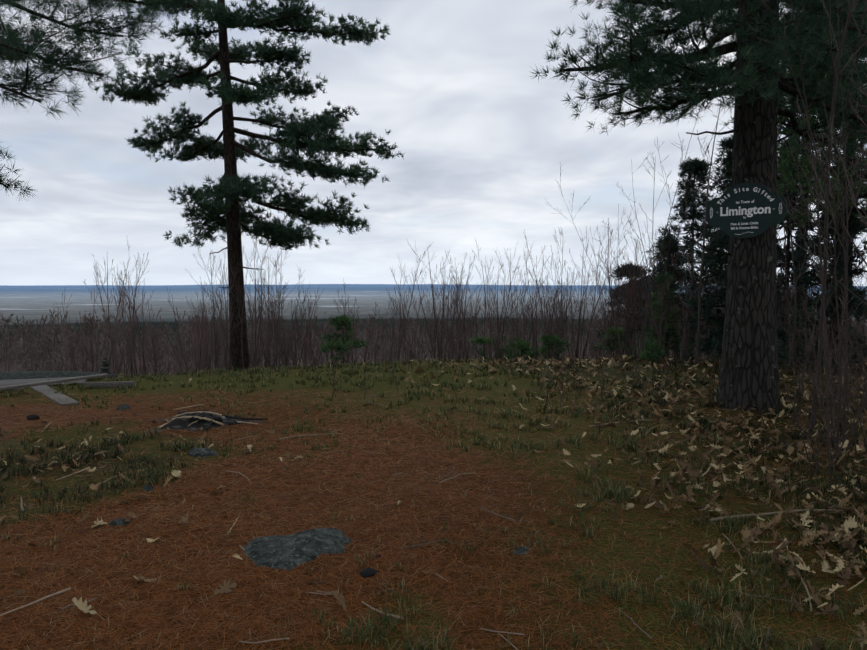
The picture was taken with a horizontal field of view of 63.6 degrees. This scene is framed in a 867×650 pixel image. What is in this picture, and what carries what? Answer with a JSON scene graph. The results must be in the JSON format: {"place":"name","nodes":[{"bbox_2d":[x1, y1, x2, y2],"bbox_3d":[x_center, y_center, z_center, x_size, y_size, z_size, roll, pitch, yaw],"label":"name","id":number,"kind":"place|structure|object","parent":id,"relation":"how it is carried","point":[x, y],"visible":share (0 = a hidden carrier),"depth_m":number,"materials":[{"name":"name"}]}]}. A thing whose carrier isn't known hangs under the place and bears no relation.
{"place":"outdoors","nodes":[
{"label":"outdoors","id":0,"kind":"place"},
{"bbox_2d":[0,0,203,200],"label":"pine branches","id":1,"kind":"object","parent":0,"point":[14,37],"depth_m":7.60,"materials":[{"name":"green plant"}]},
{"bbox_2d":[0,284,866,649],"bbox_3d":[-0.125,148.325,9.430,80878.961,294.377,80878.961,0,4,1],"label":"ground","id":2,"kind":"structure","parent":0,"point":[22,304],"depth_m":5.79,"materials":[{"name":"brown soil"}]},
{"bbox_2d":[0,373,133,405],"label":"plank pile","id":3,"kind":"object","parent":2,"relation":"on","point":[41,385],"visible":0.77,"depth_m":11.65,"materials":[{"name":"grey wood"}]},
{"bbox_2d":[99,357,110,373],"bbox_3d":[-6.415,0.800,13.661,0.210,0.339,0.190,0,4,1],"label":"cairn","id":4,"kind":"object","parent":2,"relation":"on","point":[105,368],"visible":0.96,"depth_m":13.63,"materials":[{"name":"grey stone"}]},
{"bbox_2d":[26,414,380,577],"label":"pine cones","id":5,"kind":"object","parent":2,"relation":"on","point":[367,572],"visible":0.88,"depth_m":3.98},
{"bbox_2d":[146,404,267,430],"bbox_3d":[-2.764,1.106,8.751,1.473,0.186,1.580,0,4,1],"label":"pile","id":6,"kind":"object","parent":2,"relation":"on","point":[192,420],"visible":1,"depth_m":8.29,"materials":[{"name":"grey wood"}]},
{"bbox_2d":[91,0,404,370],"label":"pine","id":7,"kind":"object","parent":2,"relation":"on","point":[285,236],"depth_m":18.58,"materials":[{"name":"green plant"}]},
{"bbox_2d":[0,371,529,570],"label":"rock outcrops","id":8,"kind":"object","parent":2,"relation":"on","point":[291,552],"visible":0.79,"depth_m":4.34,"materials":[{"name":"grey stone"}]},
{"bbox_2d":[0,306,712,375],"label":"thicket","id":9,"kind":"object","parent":2,"relation":"on","point":[47,339],"visible":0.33,"depth_m":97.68,"materials":[{"name":"brown plant"}]},
{"bbox_2d":[0,368,853,649],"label":"fallen sticks","id":10,"kind":"object","parent":2,"relation":"on","point":[499,632],"visible":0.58,"depth_m":4.72,"materials":[{"name":"brown wood"}]},
{"bbox_2d":[0,197,866,376],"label":"bare brush","id":11,"kind":"object","parent":2,"relation":"on","point":[561,319],"visible":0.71,"depth_m":18.63,"materials":[{"name":"brown plant"}]},
{"bbox_2d":[0,351,866,649],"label":"oak leaf litter","id":12,"kind":"object","parent":2,"relation":"on","point":[840,569],"visible":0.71,"depth_m":5.93,"materials":[{"name":"brown plant"}]},
{"bbox_2d":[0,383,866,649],"bbox_3d":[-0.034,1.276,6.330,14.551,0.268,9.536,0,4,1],"label":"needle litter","id":13,"kind":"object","parent":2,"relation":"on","point":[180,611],"visible":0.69,"depth_m":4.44,"materials":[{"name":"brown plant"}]},
{"bbox_2d":[317,272,694,367],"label":"evergreen shrubs","id":14,"kind":"object","parent":2,"relation":"on","point":[326,346],"depth_m":16.38,"materials":[{"name":"green plant"}]},
{"bbox_2d":[328,0,866,485],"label":"thicket saplings","id":15,"kind":"object","parent":2,"relation":"on","point":[828,366],"visible":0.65,"depth_m":7.07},
{"bbox_2d":[596,262,650,355],"bbox_3d":[6.326,-0.034,22.723,2.178,4.127,2.319,0,4,1],"label":"conifer tree","id":16,"kind":"object","parent":2,"relation":"on","point":[629,264],"depth_m":22.51,"materials":[{"name":"green plant"}]},
{"bbox_2d":[622,275,668,323],"bbox_3d":[7.972,0.441,25.718,2.463,4.767,2.725,0,4,1],"label":"conifer tree","id":17,"kind":"object","parent":2,"relation":"on","point":[647,295],"depth_m":25.30,"materials":[{"name":"green plant"}]},
{"bbox_2d":[623,234,697,359],"bbox_3d":[5.828,-0.511,17.850,1.933,3.732,2.336,0,4,1],"label":"conifer tree","id":18,"kind":"object","parent":2,"relation":"on","point":[674,246],"depth_m":17.52,"materials":[{"name":"green plant"}]},
{"bbox_2d":[638,157,726,359],"bbox_3d":[7.516,-1.594,20.640,2.776,6.725,3.056,0,4,1],"label":"conifer tree","id":19,"kind":"object","parent":2,"relation":"on","point":[696,169],"depth_m":20.32,"materials":[{"name":"green plant"}]},
{"bbox_2d":[531,0,866,411],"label":"pine","id":20,"kind":"object","parent":2,"relation":"on","point":[629,10],"depth_m":8.45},
{"bbox_2d":[706,182,786,237],"bbox_3d":[3.815,-1.401,8.559,0.942,0.673,0.037,3,5,42],"label":"sign","id":21,"kind":"object","parent":20,"relation":"attached to","point":[746,210],"visible":1,"depth_m":8.54,"materials":[{"name":"green paint"}]},
{"bbox_2d":[693,228,727,332],"bbox_3d":[9.784,-0.430,23.602,3.104,5.900,3.016,0,4,1],"label":"conifer tree","id":22,"kind":"object","parent":2,"relation":"on","point":[721,232],"depth_m":23.51,"materials":[{"name":"green plant"}]},
{"bbox_2d":[676,134,796,363],"bbox_3d":[6.416,-1.407,14.643,2.636,5.262,2.320,0,4,1],"label":"fir","id":23,"kind":"object","parent":2,"relation":"on","point":[728,148],"depth_m":14.54,"materials":[{"name":"green plant"}]},
{"bbox_2d":[716,137,829,353],"bbox_3d":[8.331,-1.627,16.558,2.953,5.898,2.884,0,4,1],"label":"fir","id":24,"kind":"object","parent":2,"relation":"on","point":[780,251],"depth_m":16.33,"materials":[{"name":"green plant"}]},
{"bbox_2d":[701,7,866,353],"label":"pine","id":25,"kind":"object","parent":2,"relation":"on","point":[780,126],"depth_m":19.22,"materials":[{"name":"green plant"}]},
{"bbox_2d":[723,0,866,360],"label":"pine","id":26,"kind":"object","parent":2,"relation":"on","point":[801,158],"depth_m":14.50,"materials":[{"name":"green plant"}]},
{"bbox_2d":[777,0,866,226],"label":"pine","id":27,"kind":"object","parent":2,"relation":"on","point":[787,176],"depth_m":11.02,"materials":[{"name":"green plant"}]},
{"bbox_2d":[778,167,866,371],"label":"conifer tree","id":28,"kind":"object","parent":2,"relation":"on","point":[860,306],"depth_m":12.52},
{"bbox_2d":[0,357,866,649],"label":"grass","id":29,"kind":"structure","parent":0,"point":[616,595],"depth_m":6.14,"materials":[{"name":"green plant"}]},
{"bbox_2d":[0,0,866,285],"label":"sky","id":30,"kind":"structure","parent":0,"point":[485,142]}
]}

